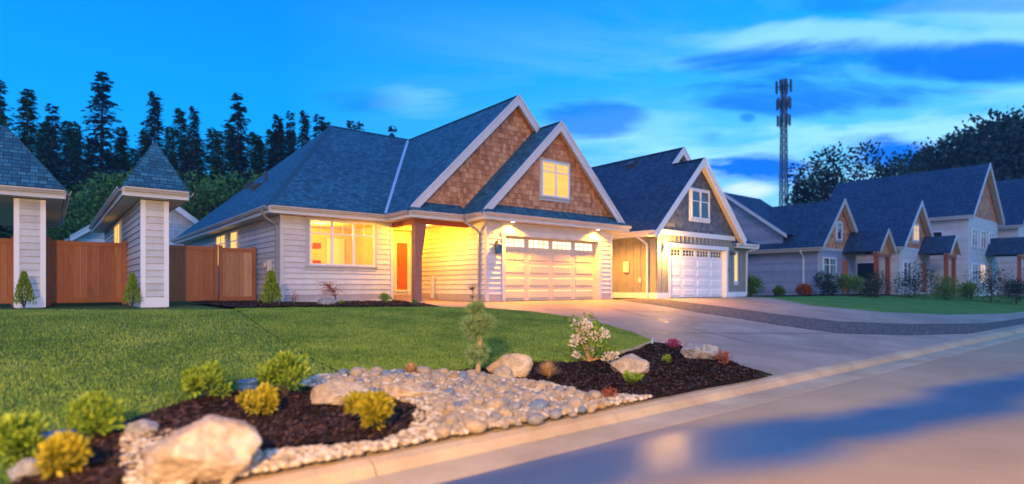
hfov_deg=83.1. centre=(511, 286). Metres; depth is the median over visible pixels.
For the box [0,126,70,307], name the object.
outbuilding
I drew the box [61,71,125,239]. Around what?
conifer tree
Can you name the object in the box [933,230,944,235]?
window
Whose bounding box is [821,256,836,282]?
window
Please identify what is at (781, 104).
radio tower
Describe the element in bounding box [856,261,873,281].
window
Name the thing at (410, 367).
ornamental grass
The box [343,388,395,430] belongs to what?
shrub
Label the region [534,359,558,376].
ornamental grass
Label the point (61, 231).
leafy tree
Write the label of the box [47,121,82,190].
conifer tree
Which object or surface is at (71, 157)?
conifer tree
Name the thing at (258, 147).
conifer tree
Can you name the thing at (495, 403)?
river stone
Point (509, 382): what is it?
river stone
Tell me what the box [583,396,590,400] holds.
river stone
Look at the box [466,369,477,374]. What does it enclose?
river stone
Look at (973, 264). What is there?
window
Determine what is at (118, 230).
window
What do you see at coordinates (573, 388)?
river stone
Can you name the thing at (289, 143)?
conifer tree
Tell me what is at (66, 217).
leafy tree
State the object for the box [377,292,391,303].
shrub
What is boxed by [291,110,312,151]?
conifer tree
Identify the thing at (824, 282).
shrub
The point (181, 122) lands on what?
conifer tree
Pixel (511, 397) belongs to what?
river stone
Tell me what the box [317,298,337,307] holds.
boulder
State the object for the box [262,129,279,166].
conifer tree
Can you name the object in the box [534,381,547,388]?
river stone
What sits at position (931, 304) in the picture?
lawn
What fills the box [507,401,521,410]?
river stone
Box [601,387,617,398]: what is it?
shrub
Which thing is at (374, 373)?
river stone
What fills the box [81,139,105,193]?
conifer tree
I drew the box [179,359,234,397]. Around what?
shrub
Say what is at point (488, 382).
river stone
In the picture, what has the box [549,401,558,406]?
river stone
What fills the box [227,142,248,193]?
conifer tree
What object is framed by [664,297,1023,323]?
driveway
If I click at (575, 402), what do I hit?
river stone
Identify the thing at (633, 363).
boulder
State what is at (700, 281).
garage door
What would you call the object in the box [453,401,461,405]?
river stone
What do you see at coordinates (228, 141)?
conifer tree
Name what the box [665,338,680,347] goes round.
heather
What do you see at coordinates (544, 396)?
river stone
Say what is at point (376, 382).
river stone
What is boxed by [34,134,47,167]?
conifer tree
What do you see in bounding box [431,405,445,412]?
river stone
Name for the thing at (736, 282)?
window
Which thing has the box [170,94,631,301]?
house
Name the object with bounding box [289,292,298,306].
shrub
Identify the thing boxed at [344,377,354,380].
river stone
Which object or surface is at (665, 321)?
driveway joint
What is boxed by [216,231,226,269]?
window
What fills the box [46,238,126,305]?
wooden fence
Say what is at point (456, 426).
river stone
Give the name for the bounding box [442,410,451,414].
river stone
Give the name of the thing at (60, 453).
shrub
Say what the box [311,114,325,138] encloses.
conifer tree
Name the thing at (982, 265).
window
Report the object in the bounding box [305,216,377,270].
window
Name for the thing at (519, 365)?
boulder
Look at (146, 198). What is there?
outbuilding
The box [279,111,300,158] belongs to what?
conifer tree
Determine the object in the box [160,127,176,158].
conifer tree
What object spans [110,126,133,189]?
conifer tree
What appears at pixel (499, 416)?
river stone
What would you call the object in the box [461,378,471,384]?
river stone
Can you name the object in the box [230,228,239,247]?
window
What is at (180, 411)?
bark mulch
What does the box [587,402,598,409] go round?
river stone
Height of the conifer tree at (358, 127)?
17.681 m
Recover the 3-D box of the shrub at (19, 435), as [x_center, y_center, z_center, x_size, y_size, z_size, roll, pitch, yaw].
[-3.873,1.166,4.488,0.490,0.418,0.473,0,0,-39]
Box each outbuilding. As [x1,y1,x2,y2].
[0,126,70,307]
[88,142,193,307]
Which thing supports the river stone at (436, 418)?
on the pebbles at (275, 459)
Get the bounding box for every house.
[64,207,197,296]
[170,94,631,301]
[591,146,759,298]
[723,192,896,294]
[828,163,1023,295]
[850,201,962,294]
[995,178,1023,295]
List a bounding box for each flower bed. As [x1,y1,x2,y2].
[757,294,891,295]
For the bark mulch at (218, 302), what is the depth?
15.93 m
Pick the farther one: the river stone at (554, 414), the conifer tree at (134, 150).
the conifer tree at (134, 150)
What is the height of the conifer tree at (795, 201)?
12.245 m
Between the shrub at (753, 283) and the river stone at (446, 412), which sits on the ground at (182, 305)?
the shrub at (753, 283)
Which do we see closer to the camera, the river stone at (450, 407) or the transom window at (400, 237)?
the river stone at (450, 407)
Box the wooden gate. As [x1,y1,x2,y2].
[218,245,255,300]
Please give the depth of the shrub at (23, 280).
13.57 m
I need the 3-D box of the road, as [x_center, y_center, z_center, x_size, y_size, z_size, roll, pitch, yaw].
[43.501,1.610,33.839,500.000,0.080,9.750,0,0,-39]
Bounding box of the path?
[622,299,1023,334]
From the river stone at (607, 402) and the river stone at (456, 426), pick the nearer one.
the river stone at (456, 426)
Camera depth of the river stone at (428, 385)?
7.14 m
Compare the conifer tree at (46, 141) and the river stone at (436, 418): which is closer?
the river stone at (436, 418)
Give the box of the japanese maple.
[315,280,343,303]
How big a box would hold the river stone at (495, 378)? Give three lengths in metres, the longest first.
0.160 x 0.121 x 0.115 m
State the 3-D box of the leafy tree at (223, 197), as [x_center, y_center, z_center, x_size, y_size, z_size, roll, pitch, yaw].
[-18.323,-4.071,40.366,6.225,9.296,7.123,0,0,-42]
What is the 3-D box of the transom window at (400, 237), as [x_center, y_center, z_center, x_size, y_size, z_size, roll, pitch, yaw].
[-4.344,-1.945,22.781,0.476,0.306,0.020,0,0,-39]
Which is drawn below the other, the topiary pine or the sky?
the topiary pine
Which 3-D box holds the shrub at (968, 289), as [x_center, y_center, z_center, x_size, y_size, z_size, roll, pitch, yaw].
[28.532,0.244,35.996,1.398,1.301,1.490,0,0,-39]
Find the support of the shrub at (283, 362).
on the bark mulch at (180, 411)
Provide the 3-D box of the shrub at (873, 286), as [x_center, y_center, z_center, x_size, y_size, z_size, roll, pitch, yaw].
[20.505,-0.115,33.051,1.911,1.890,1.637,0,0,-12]
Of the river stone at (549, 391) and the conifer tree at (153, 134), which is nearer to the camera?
the river stone at (549, 391)
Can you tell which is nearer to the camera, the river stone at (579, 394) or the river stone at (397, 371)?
the river stone at (579, 394)
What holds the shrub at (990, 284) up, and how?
on the lawn at (931, 304)
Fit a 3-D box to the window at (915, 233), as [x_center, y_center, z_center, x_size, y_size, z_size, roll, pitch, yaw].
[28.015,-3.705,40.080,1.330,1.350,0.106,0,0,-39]
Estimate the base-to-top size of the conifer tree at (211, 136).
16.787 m
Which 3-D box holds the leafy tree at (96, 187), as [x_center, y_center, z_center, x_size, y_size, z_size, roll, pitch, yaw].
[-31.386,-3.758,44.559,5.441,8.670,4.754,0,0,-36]
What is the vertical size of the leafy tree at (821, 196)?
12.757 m
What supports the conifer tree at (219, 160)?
on the ground at (182, 305)
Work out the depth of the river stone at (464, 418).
5.76 m
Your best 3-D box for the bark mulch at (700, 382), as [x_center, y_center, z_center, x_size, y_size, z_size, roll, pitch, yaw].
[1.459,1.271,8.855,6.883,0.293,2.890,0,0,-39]
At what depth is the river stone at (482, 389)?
7.07 m
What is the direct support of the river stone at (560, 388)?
on the pebbles at (275, 459)
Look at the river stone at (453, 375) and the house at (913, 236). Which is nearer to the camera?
the river stone at (453, 375)
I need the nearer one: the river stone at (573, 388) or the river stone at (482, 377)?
the river stone at (573, 388)
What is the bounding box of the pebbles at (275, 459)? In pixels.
[118,369,651,483]
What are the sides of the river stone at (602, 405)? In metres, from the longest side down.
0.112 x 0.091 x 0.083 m
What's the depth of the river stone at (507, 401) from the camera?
6.52 m
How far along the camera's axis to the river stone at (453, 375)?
7.76 m
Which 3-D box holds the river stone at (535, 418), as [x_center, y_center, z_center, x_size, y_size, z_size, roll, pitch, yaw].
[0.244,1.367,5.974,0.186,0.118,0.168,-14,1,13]
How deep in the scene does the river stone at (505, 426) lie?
5.70 m
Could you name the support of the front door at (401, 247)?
in the house at (508, 200)
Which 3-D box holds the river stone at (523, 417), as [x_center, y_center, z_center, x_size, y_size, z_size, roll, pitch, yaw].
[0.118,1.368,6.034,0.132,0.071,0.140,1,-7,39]
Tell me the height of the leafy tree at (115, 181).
9.550 m
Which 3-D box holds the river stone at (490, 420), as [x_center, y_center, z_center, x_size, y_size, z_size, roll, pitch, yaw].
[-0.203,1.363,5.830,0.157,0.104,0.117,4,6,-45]
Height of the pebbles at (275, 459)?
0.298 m
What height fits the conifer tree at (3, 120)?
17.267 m
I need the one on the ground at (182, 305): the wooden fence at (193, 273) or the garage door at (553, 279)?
the wooden fence at (193, 273)
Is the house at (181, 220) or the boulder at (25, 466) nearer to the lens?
the boulder at (25, 466)
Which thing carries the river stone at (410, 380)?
on the pebbles at (275, 459)
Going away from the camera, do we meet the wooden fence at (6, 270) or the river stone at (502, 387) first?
the river stone at (502, 387)
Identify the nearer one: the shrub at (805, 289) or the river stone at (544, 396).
the river stone at (544, 396)
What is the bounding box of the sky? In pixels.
[0,0,1023,206]
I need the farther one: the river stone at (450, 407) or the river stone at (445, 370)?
the river stone at (445, 370)
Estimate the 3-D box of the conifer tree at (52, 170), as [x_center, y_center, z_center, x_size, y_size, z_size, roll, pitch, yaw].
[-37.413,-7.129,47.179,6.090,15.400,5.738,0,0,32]
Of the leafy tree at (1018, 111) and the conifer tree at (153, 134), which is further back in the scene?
the leafy tree at (1018, 111)
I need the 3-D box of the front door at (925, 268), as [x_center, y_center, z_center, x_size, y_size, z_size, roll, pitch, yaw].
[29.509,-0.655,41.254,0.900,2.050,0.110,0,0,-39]
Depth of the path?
18.44 m
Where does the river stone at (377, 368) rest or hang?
on the pebbles at (275, 459)
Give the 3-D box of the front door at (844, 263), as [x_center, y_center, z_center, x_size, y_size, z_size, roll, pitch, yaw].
[21.541,-0.655,37.279,0.900,2.050,0.110,0,0,-39]
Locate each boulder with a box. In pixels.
[7,458,45,482]
[40,429,75,442]
[122,419,158,434]
[141,415,261,483]
[310,381,368,405]
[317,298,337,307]
[382,382,432,400]
[486,353,532,377]
[493,366,513,378]
[609,354,649,373]
[680,343,719,359]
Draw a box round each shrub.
[0,409,51,463]
[11,271,36,307]
[33,428,95,478]
[65,390,125,437]
[121,272,142,306]
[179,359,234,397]
[234,381,280,415]
[256,349,314,396]
[257,270,281,304]
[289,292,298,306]
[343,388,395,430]
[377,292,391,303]
[563,312,620,362]
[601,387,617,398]
[622,370,643,383]
[661,354,672,362]
[714,349,732,364]
[746,275,765,296]
[771,285,785,294]
[795,283,813,295]
[811,270,843,295]
[834,273,863,295]
[855,269,890,297]
[888,259,937,297]
[932,274,963,300]
[957,281,982,300]
[963,261,1022,301]
[998,278,1023,303]
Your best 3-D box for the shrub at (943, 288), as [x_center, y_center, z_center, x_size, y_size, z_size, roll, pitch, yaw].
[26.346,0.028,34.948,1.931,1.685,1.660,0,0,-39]
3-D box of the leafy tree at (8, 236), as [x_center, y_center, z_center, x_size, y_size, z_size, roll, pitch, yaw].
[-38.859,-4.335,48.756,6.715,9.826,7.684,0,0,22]
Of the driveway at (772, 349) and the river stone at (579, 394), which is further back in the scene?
the driveway at (772, 349)
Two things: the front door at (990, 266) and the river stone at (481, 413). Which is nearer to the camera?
the river stone at (481, 413)
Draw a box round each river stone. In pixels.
[338,369,348,374]
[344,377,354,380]
[349,366,362,375]
[368,370,380,376]
[371,366,382,371]
[371,380,380,385]
[380,375,393,381]
[381,370,393,374]
[394,369,404,373]
[405,378,415,381]
[416,366,430,372]
[416,377,426,380]
[421,392,430,396]
[422,382,432,387]
[431,400,446,406]
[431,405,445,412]
[433,373,447,381]
[434,416,443,420]
[434,424,450,437]
[438,368,448,372]
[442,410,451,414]
[443,388,454,394]
[444,414,458,424]
[445,399,455,403]
[445,405,455,410]
[448,411,462,417]
[450,373,457,377]
[451,423,461,430]
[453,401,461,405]
[458,372,467,377]
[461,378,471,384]
[461,402,474,409]
[461,415,473,423]
[463,418,486,433]
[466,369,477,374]
[468,383,478,387]
[471,396,484,404]
[473,379,482,383]
[475,374,486,381]
[477,411,487,415]
[479,386,488,392]
[482,389,494,397]
[484,398,504,408]
[485,380,494,385]
[485,417,498,423]
[489,383,498,387]
[490,412,502,419]
[492,376,500,381]
[496,385,507,390]
[496,407,512,415]
[501,423,508,428]
[502,399,509,405]
[503,417,517,424]
[505,380,512,385]
[506,395,514,399]
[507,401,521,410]
[510,388,519,391]
[517,414,527,420]
[519,381,529,385]
[526,413,543,424]
[528,398,548,410]
[530,393,549,402]
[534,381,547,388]
[546,389,555,393]
[548,409,562,418]
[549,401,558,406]
[554,386,564,391]
[559,404,574,413]
[564,389,573,394]
[566,386,576,392]
[566,396,582,407]
[569,412,576,416]
[574,391,586,396]
[578,406,586,412]
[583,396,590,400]
[587,390,601,399]
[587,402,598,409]
[587,407,594,412]
[598,402,605,408]
[601,400,610,406]
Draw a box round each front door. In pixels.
[397,243,406,289]
[842,261,847,291]
[922,263,926,291]
[988,265,991,291]
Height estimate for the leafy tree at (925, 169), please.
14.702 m
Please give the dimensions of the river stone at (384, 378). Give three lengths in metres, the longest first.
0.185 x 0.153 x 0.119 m
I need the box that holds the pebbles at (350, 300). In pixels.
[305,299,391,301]
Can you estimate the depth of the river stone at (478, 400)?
6.53 m
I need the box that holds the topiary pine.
[457,284,498,372]
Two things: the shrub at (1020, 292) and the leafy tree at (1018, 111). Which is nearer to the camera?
the shrub at (1020, 292)
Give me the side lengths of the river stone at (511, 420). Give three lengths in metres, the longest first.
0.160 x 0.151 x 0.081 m
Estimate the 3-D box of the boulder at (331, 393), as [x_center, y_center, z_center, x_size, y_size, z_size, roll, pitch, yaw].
[-1.923,1.208,6.442,0.699,0.324,0.472,0,0,0]
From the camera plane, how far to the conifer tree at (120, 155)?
53.99 m
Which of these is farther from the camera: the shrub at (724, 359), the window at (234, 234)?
the window at (234, 234)
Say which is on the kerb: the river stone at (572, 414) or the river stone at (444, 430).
the river stone at (572, 414)
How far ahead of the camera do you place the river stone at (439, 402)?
6.29 m
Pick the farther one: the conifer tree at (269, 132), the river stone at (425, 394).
the conifer tree at (269, 132)
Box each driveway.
[405,299,1023,374]
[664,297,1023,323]
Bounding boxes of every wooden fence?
[0,236,13,305]
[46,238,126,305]
[169,245,217,301]
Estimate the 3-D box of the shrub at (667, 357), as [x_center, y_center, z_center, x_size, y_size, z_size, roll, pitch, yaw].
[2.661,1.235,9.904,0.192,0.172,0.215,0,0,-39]
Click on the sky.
(627, 79)
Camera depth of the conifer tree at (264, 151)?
57.93 m
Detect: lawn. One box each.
[758,294,1023,314]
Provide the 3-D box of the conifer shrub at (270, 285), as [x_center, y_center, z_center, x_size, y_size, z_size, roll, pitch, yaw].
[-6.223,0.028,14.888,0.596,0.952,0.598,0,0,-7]
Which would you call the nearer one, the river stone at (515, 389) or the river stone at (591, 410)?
the river stone at (591, 410)
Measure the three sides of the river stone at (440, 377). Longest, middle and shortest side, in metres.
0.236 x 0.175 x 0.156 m
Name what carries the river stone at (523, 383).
on the pebbles at (275, 459)
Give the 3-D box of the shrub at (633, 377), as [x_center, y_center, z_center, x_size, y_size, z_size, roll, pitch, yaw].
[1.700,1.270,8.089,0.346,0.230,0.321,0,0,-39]
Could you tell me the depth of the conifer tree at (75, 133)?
49.84 m
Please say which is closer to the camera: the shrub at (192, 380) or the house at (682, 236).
the shrub at (192, 380)
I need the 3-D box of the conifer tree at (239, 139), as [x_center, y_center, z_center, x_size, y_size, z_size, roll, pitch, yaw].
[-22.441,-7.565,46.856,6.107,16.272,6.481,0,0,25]
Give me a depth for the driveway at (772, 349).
14.55 m
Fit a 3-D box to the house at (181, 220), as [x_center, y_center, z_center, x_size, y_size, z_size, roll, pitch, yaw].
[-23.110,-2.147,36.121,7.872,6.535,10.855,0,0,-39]
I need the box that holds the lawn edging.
[608,341,653,355]
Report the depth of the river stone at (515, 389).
7.17 m
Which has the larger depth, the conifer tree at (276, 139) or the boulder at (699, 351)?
the conifer tree at (276, 139)
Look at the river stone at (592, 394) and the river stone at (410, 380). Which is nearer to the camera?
the river stone at (592, 394)
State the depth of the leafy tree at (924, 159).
65.80 m
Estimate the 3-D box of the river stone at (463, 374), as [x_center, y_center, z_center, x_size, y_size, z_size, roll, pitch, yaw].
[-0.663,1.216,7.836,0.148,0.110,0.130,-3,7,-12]
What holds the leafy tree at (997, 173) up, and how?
on the ground at (182, 305)
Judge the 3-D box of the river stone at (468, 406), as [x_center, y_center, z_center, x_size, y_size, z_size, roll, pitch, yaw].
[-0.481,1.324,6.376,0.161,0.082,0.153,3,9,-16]
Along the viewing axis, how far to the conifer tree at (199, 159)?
54.13 m
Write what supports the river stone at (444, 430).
on the pebbles at (275, 459)
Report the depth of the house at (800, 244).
36.90 m
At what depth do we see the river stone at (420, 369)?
7.90 m
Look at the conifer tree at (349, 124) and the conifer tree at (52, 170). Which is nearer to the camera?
the conifer tree at (52, 170)
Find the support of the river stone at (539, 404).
on the pebbles at (275, 459)
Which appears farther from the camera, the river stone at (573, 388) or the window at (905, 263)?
the window at (905, 263)
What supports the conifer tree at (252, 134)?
on the ground at (182, 305)
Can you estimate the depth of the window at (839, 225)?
36.65 m
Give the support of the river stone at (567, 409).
on the pebbles at (275, 459)
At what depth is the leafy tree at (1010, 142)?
65.05 m
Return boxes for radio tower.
[775,78,791,205]
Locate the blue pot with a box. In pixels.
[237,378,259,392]
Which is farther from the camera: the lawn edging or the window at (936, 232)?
the window at (936, 232)
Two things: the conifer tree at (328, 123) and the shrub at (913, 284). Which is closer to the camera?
the shrub at (913, 284)
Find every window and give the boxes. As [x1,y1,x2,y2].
[114,218,122,242]
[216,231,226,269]
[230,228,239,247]
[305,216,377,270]
[397,233,406,241]
[538,158,570,203]
[689,187,710,222]
[734,251,738,284]
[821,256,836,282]
[835,221,842,242]
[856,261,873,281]
[902,260,911,284]
[912,224,919,243]
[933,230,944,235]
[970,227,977,249]
[970,262,977,282]
[979,229,986,250]
[979,263,985,284]
[988,231,994,244]
[1022,266,1023,282]
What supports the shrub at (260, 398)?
on the bark mulch at (180, 411)
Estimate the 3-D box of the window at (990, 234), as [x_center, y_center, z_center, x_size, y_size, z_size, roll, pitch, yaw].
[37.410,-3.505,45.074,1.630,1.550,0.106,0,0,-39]
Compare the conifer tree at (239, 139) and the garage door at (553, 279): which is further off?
the conifer tree at (239, 139)
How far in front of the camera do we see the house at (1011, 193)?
48.63 m
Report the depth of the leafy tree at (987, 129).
67.44 m
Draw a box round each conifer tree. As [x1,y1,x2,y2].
[0,79,20,238]
[0,88,67,236]
[30,103,87,238]
[30,121,49,154]
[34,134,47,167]
[37,125,60,173]
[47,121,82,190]
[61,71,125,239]
[62,135,79,188]
[63,121,92,205]
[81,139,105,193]
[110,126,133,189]
[112,140,130,177]
[127,148,140,167]
[130,91,173,160]
[134,130,150,166]
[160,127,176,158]
[165,108,202,190]
[176,106,209,218]
[187,141,207,187]
[198,144,206,174]
[200,127,224,184]
[204,131,228,209]
[210,123,236,183]
[218,93,262,194]
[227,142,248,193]
[243,136,267,181]
[246,131,266,179]
[247,143,269,176]
[260,114,290,171]
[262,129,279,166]
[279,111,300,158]
[279,131,295,159]
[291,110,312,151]
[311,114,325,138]
[318,122,330,132]
[346,120,355,128]
[355,121,364,130]
[387,126,396,136]
[788,174,802,204]
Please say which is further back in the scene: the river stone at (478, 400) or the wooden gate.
the wooden gate
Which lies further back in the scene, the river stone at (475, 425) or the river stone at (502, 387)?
the river stone at (502, 387)
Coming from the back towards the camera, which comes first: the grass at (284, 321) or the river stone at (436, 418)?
the grass at (284, 321)
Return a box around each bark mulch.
[11,390,427,483]
[193,299,439,307]
[460,342,770,396]
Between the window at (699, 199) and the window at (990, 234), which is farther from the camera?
the window at (990, 234)
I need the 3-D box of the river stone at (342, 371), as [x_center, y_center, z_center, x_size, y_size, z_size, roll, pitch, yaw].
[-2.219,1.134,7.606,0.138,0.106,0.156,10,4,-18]
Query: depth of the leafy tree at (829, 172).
57.52 m
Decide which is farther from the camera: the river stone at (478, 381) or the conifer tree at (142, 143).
the conifer tree at (142, 143)
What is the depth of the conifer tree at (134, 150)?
58.67 m
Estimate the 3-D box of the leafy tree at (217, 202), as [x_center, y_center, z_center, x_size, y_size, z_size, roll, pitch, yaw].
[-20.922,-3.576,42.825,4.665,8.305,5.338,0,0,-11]
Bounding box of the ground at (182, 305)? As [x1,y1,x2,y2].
[0,295,1014,483]
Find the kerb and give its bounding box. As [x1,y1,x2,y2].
[230,327,1023,483]
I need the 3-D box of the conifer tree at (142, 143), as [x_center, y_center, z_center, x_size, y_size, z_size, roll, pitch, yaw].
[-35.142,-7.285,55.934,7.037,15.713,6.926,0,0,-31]
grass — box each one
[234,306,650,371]
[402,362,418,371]
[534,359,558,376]
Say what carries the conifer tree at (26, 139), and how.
on the ground at (182, 305)
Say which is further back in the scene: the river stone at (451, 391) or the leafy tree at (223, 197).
the leafy tree at (223, 197)
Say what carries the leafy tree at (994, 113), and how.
on the ground at (182, 305)
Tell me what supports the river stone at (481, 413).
on the pebbles at (275, 459)
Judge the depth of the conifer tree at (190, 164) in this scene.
45.84 m
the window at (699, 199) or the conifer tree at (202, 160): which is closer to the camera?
the window at (699, 199)
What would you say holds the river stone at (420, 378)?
on the pebbles at (275, 459)
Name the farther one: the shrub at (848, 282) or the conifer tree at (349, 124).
the conifer tree at (349, 124)
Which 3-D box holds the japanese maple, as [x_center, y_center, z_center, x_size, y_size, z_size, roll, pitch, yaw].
[-4.766,0.154,15.137,0.790,0.675,0.466,0,0,-1]
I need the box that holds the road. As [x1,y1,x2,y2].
[438,338,1023,483]
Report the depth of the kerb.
6.11 m
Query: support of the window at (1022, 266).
in the house at (1011, 193)
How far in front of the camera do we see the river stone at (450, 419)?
5.72 m
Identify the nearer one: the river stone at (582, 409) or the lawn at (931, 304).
the river stone at (582, 409)
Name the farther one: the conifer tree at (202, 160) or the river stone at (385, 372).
the conifer tree at (202, 160)
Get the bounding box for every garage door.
[505,237,593,301]
[671,248,721,297]
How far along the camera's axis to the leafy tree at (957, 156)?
65.15 m
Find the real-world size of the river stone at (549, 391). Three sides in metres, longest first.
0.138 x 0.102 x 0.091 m
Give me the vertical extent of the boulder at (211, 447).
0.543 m
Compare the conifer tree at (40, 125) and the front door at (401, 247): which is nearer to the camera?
the front door at (401, 247)
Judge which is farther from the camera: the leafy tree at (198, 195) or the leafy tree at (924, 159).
the leafy tree at (924, 159)
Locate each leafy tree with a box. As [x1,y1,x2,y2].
[0,183,82,237]
[46,188,86,239]
[46,189,100,240]
[65,167,132,234]
[67,182,108,230]
[176,170,238,220]
[192,185,240,215]
[202,167,263,210]
[785,173,845,204]
[786,140,922,204]
[867,141,956,176]
[870,155,929,177]
[900,130,1023,180]
[906,138,1000,178]
[932,114,1023,179]
[936,107,1023,176]
[967,107,1023,177]
[985,105,1023,136]
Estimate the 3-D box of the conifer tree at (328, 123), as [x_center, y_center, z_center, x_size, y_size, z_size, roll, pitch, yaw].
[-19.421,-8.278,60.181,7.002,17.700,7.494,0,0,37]
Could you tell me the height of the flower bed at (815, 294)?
0.089 m
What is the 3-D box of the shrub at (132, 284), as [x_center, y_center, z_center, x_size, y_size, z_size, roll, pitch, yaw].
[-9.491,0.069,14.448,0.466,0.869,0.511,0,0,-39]
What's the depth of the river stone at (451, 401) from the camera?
6.47 m
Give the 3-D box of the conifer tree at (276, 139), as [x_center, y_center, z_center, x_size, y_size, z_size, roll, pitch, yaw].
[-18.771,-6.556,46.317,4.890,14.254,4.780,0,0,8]
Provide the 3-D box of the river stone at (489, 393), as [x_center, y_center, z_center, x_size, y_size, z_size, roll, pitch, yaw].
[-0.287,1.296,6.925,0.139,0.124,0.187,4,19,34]
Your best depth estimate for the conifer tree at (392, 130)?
59.84 m
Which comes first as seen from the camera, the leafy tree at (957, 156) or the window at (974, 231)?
the window at (974, 231)
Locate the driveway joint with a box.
[531,299,905,341]
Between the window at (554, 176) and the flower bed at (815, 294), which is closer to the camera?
the window at (554, 176)
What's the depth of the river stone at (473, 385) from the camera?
7.27 m

